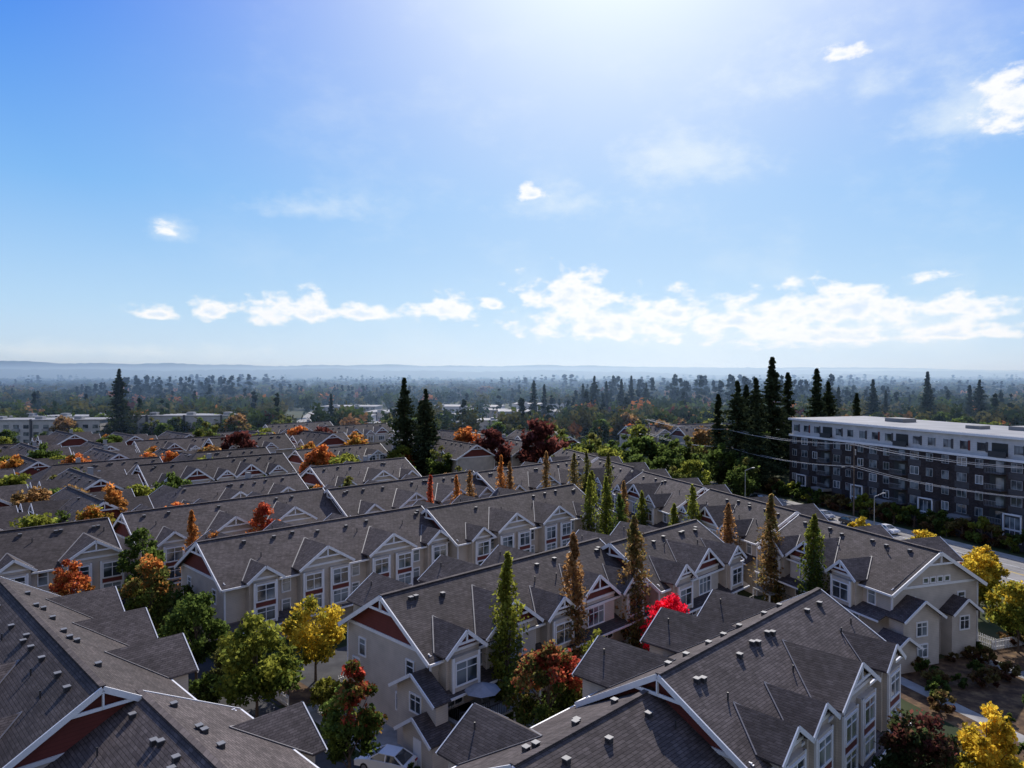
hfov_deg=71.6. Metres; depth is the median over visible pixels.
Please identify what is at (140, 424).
windows
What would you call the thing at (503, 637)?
columnar hornbeam tree
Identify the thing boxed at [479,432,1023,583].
road
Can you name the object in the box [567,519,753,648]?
townhouse row
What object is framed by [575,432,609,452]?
broadleaf tree
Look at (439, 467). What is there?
broadleaf tree
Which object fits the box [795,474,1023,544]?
entry blocks
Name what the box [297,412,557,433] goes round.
parking lot
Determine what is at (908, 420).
roof units
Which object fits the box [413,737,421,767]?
door
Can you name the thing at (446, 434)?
townhouse row
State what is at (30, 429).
party walls
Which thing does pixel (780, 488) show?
shrub
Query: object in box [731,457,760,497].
broadleaf tree
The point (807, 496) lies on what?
shrub
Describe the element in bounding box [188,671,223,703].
maple tree
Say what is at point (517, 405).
walls
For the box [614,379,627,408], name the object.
fir tree
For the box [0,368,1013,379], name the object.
hills
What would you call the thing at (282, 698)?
picket fence
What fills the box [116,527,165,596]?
maple tree
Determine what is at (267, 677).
maple tree
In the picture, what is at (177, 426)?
broadleaf tree
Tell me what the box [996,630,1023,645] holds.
shrub
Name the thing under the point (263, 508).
maple tree
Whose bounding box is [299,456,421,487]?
townhouse row
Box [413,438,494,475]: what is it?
townhouse row
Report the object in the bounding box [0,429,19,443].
broadleaf tree
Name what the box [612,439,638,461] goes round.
broadleaf tree
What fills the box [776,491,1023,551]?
garden wall
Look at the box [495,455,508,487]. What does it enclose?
columnar hornbeam tree
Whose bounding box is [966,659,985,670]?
shrub
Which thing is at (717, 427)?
fir tree
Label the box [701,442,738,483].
broadleaf tree
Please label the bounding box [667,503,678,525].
columnar hornbeam tree
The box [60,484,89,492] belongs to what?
broadleaf tree
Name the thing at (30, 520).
broadleaf tree
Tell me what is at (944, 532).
shrub
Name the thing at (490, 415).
walls
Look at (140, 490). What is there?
broadleaf tree
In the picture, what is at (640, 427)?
broadleaf tree
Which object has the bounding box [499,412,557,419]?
walls
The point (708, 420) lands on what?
broadleaf tree
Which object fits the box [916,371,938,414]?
fir tree
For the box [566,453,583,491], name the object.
columnar hornbeam tree
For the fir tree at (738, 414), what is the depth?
188.32 m
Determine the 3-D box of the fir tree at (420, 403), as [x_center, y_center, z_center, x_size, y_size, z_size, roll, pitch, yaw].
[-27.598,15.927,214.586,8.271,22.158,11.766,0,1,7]
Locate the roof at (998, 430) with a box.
[797,416,1023,437]
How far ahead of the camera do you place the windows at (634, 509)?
121.04 m
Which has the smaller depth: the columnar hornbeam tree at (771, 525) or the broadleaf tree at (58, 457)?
the columnar hornbeam tree at (771, 525)
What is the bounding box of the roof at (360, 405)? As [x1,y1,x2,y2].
[326,405,379,405]
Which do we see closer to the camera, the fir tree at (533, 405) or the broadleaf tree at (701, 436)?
the broadleaf tree at (701, 436)
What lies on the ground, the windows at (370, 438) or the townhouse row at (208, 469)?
the townhouse row at (208, 469)
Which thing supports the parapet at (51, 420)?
on the walls at (89, 423)
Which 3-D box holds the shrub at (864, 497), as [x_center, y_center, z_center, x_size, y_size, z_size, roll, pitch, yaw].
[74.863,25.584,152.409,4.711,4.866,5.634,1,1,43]
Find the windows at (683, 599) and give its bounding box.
[681,567,741,614]
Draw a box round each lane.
[121,598,359,767]
[271,646,346,705]
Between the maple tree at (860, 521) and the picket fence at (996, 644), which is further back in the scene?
the maple tree at (860, 521)
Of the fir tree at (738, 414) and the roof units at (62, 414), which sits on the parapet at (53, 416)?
the roof units at (62, 414)
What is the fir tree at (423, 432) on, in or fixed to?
on the ground
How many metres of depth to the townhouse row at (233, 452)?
178.56 m
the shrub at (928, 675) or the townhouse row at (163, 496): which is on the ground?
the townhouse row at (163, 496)
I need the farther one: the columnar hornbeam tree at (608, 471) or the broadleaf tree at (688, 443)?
the broadleaf tree at (688, 443)
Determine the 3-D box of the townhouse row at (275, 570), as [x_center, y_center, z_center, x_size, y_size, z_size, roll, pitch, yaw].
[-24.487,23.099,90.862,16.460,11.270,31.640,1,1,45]
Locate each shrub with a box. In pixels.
[408,762,420,767]
[543,686,561,701]
[764,476,784,492]
[771,480,788,495]
[784,481,797,495]
[789,481,807,492]
[790,488,802,499]
[801,487,816,495]
[801,494,812,502]
[811,488,825,503]
[812,495,823,505]
[819,493,836,506]
[823,493,851,510]
[849,492,868,509]
[856,506,868,514]
[859,498,878,517]
[869,502,900,521]
[882,502,904,523]
[895,504,913,525]
[900,505,925,527]
[910,656,927,671]
[913,658,939,671]
[916,508,935,526]
[919,515,944,531]
[920,668,952,686]
[924,681,945,700]
[926,674,951,695]
[927,689,956,713]
[932,509,953,532]
[939,525,953,536]
[943,652,959,661]
[944,517,971,538]
[950,673,967,688]
[960,529,979,540]
[960,645,980,659]
[964,516,1001,543]
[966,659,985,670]
[967,667,1000,687]
[972,647,998,664]
[976,641,982,650]
[979,523,1012,546]
[987,661,1022,681]
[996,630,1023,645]
[998,533,1012,548]
[1000,537,1019,552]
[1003,712,1015,722]
[1013,529,1023,544]
[1016,741,1023,754]
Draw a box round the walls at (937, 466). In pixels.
[789,436,1023,538]
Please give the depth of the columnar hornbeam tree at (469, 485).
121.02 m
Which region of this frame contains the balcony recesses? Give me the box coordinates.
[821,427,1007,522]
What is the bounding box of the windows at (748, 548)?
[679,521,750,553]
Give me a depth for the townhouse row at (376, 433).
266.81 m
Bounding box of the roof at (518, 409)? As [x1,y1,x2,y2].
[499,409,556,410]
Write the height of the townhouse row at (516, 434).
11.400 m
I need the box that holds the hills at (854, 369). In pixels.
[613,366,1023,372]
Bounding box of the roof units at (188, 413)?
[150,412,232,414]
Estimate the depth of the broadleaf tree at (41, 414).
313.20 m
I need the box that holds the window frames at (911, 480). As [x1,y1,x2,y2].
[792,437,1022,515]
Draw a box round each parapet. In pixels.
[0,418,111,420]
[10,416,89,416]
[167,414,237,415]
[320,405,381,406]
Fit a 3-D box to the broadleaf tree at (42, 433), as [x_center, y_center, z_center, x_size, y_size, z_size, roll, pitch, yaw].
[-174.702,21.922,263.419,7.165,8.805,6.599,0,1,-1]
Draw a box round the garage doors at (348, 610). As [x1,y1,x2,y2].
[253,606,352,638]
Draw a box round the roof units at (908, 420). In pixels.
[885,417,1023,430]
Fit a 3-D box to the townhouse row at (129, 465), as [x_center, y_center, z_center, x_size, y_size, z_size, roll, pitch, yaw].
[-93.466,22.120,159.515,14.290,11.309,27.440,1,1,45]
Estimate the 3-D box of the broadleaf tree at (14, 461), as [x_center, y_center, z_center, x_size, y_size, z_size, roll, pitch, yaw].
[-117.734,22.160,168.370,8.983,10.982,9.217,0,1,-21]
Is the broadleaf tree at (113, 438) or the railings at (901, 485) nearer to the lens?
the railings at (901, 485)
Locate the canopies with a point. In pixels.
(880, 501)
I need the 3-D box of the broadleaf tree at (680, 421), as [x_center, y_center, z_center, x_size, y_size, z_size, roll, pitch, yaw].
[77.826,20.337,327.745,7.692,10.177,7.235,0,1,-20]
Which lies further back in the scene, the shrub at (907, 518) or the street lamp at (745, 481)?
the street lamp at (745, 481)
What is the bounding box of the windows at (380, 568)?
[188,545,445,620]
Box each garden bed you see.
[274,682,317,706]
[901,645,1023,760]
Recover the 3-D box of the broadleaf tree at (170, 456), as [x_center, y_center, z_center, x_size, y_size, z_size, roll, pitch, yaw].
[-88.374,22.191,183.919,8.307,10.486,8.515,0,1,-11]
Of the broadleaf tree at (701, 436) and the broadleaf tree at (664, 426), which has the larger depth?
the broadleaf tree at (664, 426)
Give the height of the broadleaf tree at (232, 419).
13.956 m
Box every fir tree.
[96,369,141,435]
[326,394,335,415]
[384,377,424,474]
[410,389,440,475]
[410,401,423,464]
[429,422,440,473]
[527,380,540,415]
[541,384,551,419]
[578,384,584,404]
[588,376,600,406]
[601,381,610,410]
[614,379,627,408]
[625,376,637,403]
[641,383,650,400]
[705,394,726,475]
[712,380,766,484]
[739,377,785,478]
[741,399,776,491]
[742,384,750,448]
[759,356,791,475]
[779,372,796,468]
[804,368,827,416]
[820,381,839,416]
[834,387,841,408]
[852,393,862,415]
[863,379,883,415]
[882,390,890,416]
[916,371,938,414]
[963,385,973,415]
[969,380,988,421]
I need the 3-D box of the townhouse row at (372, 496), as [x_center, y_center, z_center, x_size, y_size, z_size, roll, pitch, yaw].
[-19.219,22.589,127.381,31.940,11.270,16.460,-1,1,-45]
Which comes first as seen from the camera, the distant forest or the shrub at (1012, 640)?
the shrub at (1012, 640)
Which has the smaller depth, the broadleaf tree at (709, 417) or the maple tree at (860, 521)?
the maple tree at (860, 521)
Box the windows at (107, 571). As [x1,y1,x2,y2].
[11,562,120,592]
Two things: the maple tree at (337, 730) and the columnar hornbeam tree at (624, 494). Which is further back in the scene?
the columnar hornbeam tree at (624, 494)
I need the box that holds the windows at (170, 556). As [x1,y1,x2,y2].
[131,547,181,578]
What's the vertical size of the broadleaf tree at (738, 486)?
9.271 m
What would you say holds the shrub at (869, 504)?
on the ground
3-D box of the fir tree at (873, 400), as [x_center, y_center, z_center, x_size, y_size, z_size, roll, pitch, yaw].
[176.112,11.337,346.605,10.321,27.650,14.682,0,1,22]
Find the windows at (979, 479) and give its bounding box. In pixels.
[792,425,1022,534]
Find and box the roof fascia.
[788,418,1023,439]
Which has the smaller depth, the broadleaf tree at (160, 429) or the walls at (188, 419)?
the broadleaf tree at (160, 429)
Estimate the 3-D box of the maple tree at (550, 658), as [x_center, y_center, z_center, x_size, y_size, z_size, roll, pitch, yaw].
[2.689,24.603,55.688,6.786,9.244,6.365,-1,1,-40]
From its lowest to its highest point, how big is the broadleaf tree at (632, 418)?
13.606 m
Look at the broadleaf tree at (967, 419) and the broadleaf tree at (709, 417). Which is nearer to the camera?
the broadleaf tree at (967, 419)
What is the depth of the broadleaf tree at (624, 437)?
251.06 m
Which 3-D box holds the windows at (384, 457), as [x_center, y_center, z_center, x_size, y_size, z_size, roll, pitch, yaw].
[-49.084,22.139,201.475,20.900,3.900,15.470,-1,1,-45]
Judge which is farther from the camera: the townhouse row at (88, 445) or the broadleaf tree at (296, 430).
the broadleaf tree at (296, 430)
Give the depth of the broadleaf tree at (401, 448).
202.22 m
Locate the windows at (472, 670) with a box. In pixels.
[354,596,641,713]
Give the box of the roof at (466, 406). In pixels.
[444,404,502,406]
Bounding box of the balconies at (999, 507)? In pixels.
[816,449,1005,525]
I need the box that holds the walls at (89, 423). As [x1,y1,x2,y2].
[0,420,108,444]
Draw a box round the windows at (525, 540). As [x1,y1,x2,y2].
[478,517,594,564]
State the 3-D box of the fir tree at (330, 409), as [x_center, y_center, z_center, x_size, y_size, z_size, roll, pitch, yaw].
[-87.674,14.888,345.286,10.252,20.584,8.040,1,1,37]
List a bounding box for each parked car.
[354,744,417,767]
[750,494,763,496]
[820,510,835,518]
[838,516,855,523]
[878,523,900,533]
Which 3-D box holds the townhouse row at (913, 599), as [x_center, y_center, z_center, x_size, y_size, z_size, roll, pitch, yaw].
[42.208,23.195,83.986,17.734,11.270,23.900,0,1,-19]
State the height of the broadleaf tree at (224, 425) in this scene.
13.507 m
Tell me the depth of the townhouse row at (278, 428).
275.26 m
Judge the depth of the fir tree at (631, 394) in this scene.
439.37 m
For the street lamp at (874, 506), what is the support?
on the ground
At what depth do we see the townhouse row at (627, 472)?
146.08 m
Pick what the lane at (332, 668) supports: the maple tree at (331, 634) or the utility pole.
the maple tree at (331, 634)
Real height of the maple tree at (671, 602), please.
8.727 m
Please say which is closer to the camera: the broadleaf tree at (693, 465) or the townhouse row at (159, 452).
the broadleaf tree at (693, 465)
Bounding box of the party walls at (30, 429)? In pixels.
[29,419,31,444]
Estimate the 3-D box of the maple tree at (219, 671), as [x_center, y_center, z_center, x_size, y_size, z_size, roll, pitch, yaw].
[-25.439,26.077,64.904,4.617,6.039,4.310,1,1,39]
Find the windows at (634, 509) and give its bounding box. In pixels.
[615,498,665,521]
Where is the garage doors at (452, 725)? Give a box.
[450,656,582,727]
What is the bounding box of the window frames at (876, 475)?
[792,438,1020,515]
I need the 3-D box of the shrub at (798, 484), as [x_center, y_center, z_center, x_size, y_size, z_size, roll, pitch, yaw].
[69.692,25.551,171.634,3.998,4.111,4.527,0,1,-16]
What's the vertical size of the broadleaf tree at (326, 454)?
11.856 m
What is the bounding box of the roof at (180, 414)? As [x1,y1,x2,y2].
[128,413,234,415]
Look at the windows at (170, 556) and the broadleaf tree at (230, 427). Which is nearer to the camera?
the windows at (170, 556)
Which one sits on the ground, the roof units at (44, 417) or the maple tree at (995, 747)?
the maple tree at (995, 747)
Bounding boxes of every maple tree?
[49,559,95,595]
[53,510,70,523]
[75,504,115,523]
[101,482,128,524]
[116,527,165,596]
[117,553,175,637]
[156,591,230,679]
[159,599,204,645]
[167,584,194,613]
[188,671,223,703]
[206,638,251,680]
[207,610,305,717]
[208,531,219,538]
[246,501,279,532]
[279,594,346,680]
[308,676,339,709]
[319,659,387,767]
[499,639,582,727]
[576,628,604,693]
[639,592,689,650]
[847,516,870,526]
[871,708,961,767]
[908,529,936,538]
[954,701,1023,767]
[961,544,1009,584]
[961,551,1004,617]
[983,580,1023,652]
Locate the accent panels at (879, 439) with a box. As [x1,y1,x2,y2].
[809,425,969,450]
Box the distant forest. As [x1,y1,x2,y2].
[0,374,1023,441]
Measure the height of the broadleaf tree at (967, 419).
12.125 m
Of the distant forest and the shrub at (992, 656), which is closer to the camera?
the shrub at (992, 656)
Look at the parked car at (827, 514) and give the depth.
146.73 m
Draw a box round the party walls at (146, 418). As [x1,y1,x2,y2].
[145,415,221,431]
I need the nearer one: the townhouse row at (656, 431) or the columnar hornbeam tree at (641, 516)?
the columnar hornbeam tree at (641, 516)
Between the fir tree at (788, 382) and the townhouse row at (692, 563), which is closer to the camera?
the townhouse row at (692, 563)
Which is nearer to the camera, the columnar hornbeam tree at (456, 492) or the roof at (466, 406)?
the columnar hornbeam tree at (456, 492)
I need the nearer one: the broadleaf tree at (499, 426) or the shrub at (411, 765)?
the shrub at (411, 765)
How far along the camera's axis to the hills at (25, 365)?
4679.17 m
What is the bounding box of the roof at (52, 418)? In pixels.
[0,417,107,419]
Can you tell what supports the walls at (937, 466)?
on the ground
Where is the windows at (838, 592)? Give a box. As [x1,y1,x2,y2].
[772,559,968,656]
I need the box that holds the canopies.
[811,486,970,520]
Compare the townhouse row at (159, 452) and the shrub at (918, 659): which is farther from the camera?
the townhouse row at (159, 452)
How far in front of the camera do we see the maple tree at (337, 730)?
49.88 m
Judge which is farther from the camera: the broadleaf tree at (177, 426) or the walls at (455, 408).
the walls at (455, 408)
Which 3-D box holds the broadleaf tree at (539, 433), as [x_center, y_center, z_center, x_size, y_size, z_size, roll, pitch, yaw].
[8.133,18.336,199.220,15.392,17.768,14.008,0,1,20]
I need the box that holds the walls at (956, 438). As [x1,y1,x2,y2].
[792,420,1023,460]
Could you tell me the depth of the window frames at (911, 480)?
144.20 m
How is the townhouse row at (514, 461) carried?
on the ground
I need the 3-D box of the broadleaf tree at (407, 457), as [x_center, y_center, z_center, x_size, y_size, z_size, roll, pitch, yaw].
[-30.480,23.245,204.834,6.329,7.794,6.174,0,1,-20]
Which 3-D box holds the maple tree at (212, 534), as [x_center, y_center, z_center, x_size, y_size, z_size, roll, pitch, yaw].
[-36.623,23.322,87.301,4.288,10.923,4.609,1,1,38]
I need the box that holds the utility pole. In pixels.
[841,443,858,515]
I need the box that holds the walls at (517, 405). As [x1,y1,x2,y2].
[512,404,563,408]
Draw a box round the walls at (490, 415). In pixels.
[481,411,497,417]
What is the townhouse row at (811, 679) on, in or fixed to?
on the ground
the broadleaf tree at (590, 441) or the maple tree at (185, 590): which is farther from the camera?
the broadleaf tree at (590, 441)
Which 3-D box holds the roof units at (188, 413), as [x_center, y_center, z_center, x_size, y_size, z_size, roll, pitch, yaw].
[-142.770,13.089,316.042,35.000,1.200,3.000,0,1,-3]
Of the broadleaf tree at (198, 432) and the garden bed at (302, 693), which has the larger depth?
the broadleaf tree at (198, 432)
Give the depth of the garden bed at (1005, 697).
66.65 m
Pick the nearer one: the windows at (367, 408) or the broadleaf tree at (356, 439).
the broadleaf tree at (356, 439)
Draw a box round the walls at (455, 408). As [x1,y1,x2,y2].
[432,406,504,412]
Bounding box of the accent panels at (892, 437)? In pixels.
[799,424,987,452]
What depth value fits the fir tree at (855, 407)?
213.68 m
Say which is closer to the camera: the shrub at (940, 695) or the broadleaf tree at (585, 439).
the shrub at (940, 695)
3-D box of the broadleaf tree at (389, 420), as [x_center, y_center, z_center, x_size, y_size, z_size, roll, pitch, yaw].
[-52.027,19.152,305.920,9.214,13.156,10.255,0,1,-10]
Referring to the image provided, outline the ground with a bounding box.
[5,380,1023,767]
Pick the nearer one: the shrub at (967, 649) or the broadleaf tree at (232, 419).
the shrub at (967, 649)
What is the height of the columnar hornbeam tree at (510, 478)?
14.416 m
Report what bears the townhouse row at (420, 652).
on the ground
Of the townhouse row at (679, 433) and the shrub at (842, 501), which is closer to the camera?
the shrub at (842, 501)
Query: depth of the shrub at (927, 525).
134.54 m
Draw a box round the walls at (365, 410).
[322,406,381,413]
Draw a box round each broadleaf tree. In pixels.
[0,408,10,415]
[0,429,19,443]
[0,436,12,443]
[0,454,23,468]
[0,473,31,485]
[9,512,57,528]
[10,486,51,508]
[27,442,62,458]
[31,431,46,443]
[38,412,51,417]
[49,415,77,431]
[49,455,67,459]
[49,487,64,496]
[60,453,91,463]
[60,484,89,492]
[72,427,84,431]
[90,413,108,416]
[102,434,123,442]
[125,483,154,496]
[139,451,156,457]
[140,417,159,434]
[144,445,158,452]
[150,472,191,492]
[153,422,173,435]
[160,475,191,487]
[161,451,179,461]
[165,501,188,506]
[166,417,187,432]
[169,416,188,432]
[189,417,211,432]
[192,421,219,436]
[197,444,220,451]
[198,423,211,433]
[219,430,257,449]
[221,413,246,430]
[223,412,251,430]
[225,421,243,431]
[259,427,273,432]
[271,413,292,423]
[287,425,307,435]
[298,450,326,473]
[300,441,315,448]
[304,443,335,465]
[314,426,335,432]
[328,455,356,464]
[338,476,358,486]
[340,435,368,445]
[340,452,360,461]
[347,431,363,444]
[381,413,397,431]
[386,450,400,458]
[391,445,412,462]
[401,452,415,465]
[424,415,442,429]
[425,445,452,474]
[451,465,464,472]
[453,425,479,443]
[475,427,514,466]
[486,422,506,436]
[506,425,521,436]
[515,418,568,462]
[522,412,543,427]
[544,423,579,447]
[563,446,589,453]
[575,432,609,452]
[581,435,588,444]
[584,439,600,452]
[588,419,611,443]
[596,446,626,460]
[598,427,613,443]
[608,440,620,451]
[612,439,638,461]
[615,412,638,431]
[621,420,650,439]
[622,453,650,467]
[627,423,654,453]
[630,436,659,460]
[649,450,682,475]
[655,419,672,430]
[656,438,686,477]
[658,433,671,447]
[667,465,686,478]
[673,435,704,472]
[675,459,711,484]
[677,417,686,423]
[686,453,711,484]
[690,425,714,453]
[700,411,711,418]
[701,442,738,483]
[703,418,715,422]
[722,465,757,497]
[731,455,760,479]
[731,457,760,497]
[870,411,884,416]
[931,411,952,421]
[946,418,966,422]
[961,415,972,423]
[990,421,1001,425]
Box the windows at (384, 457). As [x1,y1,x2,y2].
[357,454,385,459]
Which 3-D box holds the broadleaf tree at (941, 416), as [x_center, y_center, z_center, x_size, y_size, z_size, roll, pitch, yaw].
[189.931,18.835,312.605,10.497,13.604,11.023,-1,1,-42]
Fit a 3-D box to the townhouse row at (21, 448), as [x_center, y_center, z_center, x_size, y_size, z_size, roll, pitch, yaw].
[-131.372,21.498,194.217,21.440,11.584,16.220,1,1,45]
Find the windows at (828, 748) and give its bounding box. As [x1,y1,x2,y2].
[794,672,898,767]
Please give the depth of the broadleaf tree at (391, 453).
201.87 m
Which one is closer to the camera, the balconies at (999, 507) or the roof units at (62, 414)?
the balconies at (999, 507)
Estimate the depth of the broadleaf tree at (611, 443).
247.05 m
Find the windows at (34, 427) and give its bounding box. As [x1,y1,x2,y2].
[3,425,97,442]
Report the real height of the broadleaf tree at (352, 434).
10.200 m
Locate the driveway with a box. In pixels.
[307,705,415,767]
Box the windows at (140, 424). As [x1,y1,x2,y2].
[130,422,218,433]
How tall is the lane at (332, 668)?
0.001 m
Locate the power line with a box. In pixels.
[645,419,1023,497]
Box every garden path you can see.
[901,677,1023,742]
[976,655,1023,678]
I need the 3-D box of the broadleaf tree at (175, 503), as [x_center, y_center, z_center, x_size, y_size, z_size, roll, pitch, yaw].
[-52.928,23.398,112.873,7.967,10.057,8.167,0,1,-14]
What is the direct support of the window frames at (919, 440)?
attached to the windows at (979, 479)
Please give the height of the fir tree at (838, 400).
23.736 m
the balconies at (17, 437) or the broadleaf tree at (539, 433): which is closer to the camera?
the broadleaf tree at (539, 433)
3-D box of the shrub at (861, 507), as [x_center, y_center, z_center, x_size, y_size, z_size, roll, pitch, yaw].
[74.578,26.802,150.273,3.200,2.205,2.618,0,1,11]
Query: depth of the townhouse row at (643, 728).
41.85 m
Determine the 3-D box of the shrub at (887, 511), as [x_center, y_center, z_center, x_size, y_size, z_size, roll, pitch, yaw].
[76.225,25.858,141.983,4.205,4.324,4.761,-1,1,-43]
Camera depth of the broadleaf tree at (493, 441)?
201.50 m
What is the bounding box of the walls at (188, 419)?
[129,416,228,433]
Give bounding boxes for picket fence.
[275,691,288,705]
[978,632,995,647]
[991,637,1023,649]
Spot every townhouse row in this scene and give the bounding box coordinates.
[0,441,71,456]
[0,443,27,448]
[0,454,65,475]
[0,469,19,477]
[0,484,36,506]
[0,505,28,529]
[0,517,126,594]
[0,576,198,767]
[18,486,153,522]
[26,456,162,485]
[28,467,143,493]
[31,429,100,446]
[44,689,327,767]
[65,445,145,460]
[69,440,137,454]
[100,432,156,444]
[112,487,342,600]
[132,435,224,451]
[132,452,296,492]
[148,472,308,507]
[153,448,197,460]
[157,431,194,438]
[170,447,269,461]
[174,505,448,647]
[202,433,295,456]
[215,430,258,435]
[241,430,279,434]
[262,419,332,433]
[287,443,388,473]
[288,430,349,450]
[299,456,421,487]
[324,423,394,450]
[324,470,493,516]
[338,537,649,767]
[389,426,459,450]
[412,483,601,564]
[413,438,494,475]
[435,686,733,767]
[465,458,585,492]
[469,433,538,466]
[506,429,579,446]
[538,448,622,462]
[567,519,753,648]
[572,587,910,767]
[575,458,670,526]
[610,471,731,527]
[618,423,713,450]
[669,426,731,454]
[677,488,828,595]
[752,514,987,673]
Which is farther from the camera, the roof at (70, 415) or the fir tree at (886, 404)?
the fir tree at (886, 404)
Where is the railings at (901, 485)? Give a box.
[816,445,1000,524]
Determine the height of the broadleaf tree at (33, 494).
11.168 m
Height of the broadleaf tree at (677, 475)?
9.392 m
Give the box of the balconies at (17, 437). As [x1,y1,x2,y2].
[11,429,49,438]
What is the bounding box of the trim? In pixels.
[789,434,1023,544]
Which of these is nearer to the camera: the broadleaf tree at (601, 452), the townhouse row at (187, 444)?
the broadleaf tree at (601, 452)
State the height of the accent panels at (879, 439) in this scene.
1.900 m
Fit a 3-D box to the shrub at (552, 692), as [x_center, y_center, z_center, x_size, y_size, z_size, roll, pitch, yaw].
[3.758,28.188,63.814,2.066,1.848,2.090,0,1,-8]
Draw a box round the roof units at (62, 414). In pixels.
[26,413,133,415]
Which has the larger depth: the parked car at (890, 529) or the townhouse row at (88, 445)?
the townhouse row at (88, 445)
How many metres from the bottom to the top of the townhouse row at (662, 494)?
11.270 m
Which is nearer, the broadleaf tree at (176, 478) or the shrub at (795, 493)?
the broadleaf tree at (176, 478)
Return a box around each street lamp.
[745,467,754,496]
[874,493,885,524]
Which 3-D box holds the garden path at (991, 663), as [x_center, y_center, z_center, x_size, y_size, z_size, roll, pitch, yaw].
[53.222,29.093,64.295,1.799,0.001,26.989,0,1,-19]
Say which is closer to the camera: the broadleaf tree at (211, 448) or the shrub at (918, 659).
the shrub at (918, 659)
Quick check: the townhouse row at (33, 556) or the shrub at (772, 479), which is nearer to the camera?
the townhouse row at (33, 556)
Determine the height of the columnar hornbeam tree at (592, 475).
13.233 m
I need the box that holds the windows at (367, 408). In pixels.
[322,407,373,412]
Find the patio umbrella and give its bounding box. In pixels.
[465,682,500,705]
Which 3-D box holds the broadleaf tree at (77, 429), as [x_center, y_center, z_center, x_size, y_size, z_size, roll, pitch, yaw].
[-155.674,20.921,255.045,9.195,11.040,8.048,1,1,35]
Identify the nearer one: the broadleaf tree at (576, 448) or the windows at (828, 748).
the windows at (828, 748)
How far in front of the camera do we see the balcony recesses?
146.68 m
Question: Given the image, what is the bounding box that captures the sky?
[0,0,1023,370]
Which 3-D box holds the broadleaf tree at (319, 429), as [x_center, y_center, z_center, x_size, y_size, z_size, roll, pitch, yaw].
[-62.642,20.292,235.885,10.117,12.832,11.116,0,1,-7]
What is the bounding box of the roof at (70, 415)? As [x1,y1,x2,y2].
[37,415,88,415]
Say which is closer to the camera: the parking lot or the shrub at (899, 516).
the shrub at (899, 516)
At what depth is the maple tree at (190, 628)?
71.80 m
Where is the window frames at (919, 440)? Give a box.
[798,425,1023,455]
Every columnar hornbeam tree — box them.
[172,510,201,593]
[426,474,433,502]
[449,475,461,503]
[465,470,476,496]
[484,551,529,719]
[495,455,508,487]
[506,461,515,489]
[540,451,550,487]
[558,532,589,659]
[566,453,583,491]
[580,451,590,491]
[580,473,600,532]
[585,470,599,524]
[591,481,601,531]
[597,452,613,518]
[598,476,615,534]
[608,493,627,534]
[615,515,652,649]
[620,480,630,522]
[634,490,649,525]
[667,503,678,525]
[681,483,702,523]
[716,503,741,546]
[748,493,785,602]
[795,513,829,594]
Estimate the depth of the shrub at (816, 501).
160.91 m
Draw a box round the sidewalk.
[713,482,1023,562]
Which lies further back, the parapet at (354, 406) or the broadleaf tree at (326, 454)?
the parapet at (354, 406)
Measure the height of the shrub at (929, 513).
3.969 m
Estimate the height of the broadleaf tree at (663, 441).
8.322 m
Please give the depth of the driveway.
59.38 m
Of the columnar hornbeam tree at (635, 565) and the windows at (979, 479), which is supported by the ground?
the columnar hornbeam tree at (635, 565)
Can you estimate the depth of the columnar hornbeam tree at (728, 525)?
97.54 m
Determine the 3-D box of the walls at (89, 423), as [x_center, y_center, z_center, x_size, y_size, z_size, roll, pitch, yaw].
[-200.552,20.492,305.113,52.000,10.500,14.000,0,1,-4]
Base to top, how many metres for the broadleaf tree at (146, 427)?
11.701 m
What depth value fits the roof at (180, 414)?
317.91 m
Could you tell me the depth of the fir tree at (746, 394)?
211.62 m
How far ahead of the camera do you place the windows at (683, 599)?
80.61 m
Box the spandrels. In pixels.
[800,444,1023,516]
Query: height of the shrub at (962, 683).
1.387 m
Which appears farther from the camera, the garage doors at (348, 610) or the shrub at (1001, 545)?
the shrub at (1001, 545)
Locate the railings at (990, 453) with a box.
[820,433,1005,457]
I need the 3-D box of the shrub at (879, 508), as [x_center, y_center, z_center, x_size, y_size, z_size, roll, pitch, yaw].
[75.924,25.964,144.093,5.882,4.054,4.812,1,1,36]
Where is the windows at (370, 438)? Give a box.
[368,435,383,440]
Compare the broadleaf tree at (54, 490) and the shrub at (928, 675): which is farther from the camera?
the broadleaf tree at (54, 490)
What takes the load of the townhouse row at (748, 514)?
on the ground
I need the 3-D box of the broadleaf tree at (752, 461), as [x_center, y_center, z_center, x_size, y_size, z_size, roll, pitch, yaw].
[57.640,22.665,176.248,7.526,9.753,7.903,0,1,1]
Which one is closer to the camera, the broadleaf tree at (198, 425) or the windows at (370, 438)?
the windows at (370, 438)
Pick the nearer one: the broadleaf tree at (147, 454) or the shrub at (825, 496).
the shrub at (825, 496)
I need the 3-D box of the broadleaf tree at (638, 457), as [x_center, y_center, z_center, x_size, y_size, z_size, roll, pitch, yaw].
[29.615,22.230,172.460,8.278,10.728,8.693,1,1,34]
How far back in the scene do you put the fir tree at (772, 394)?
205.58 m
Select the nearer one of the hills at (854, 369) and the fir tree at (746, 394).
the fir tree at (746, 394)
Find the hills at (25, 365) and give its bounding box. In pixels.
[0,361,1023,377]
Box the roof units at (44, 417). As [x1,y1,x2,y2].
[0,416,84,418]
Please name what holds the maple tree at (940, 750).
on the ground
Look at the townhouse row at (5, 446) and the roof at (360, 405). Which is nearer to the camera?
the townhouse row at (5, 446)
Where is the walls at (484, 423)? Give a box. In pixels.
[477,421,497,429]

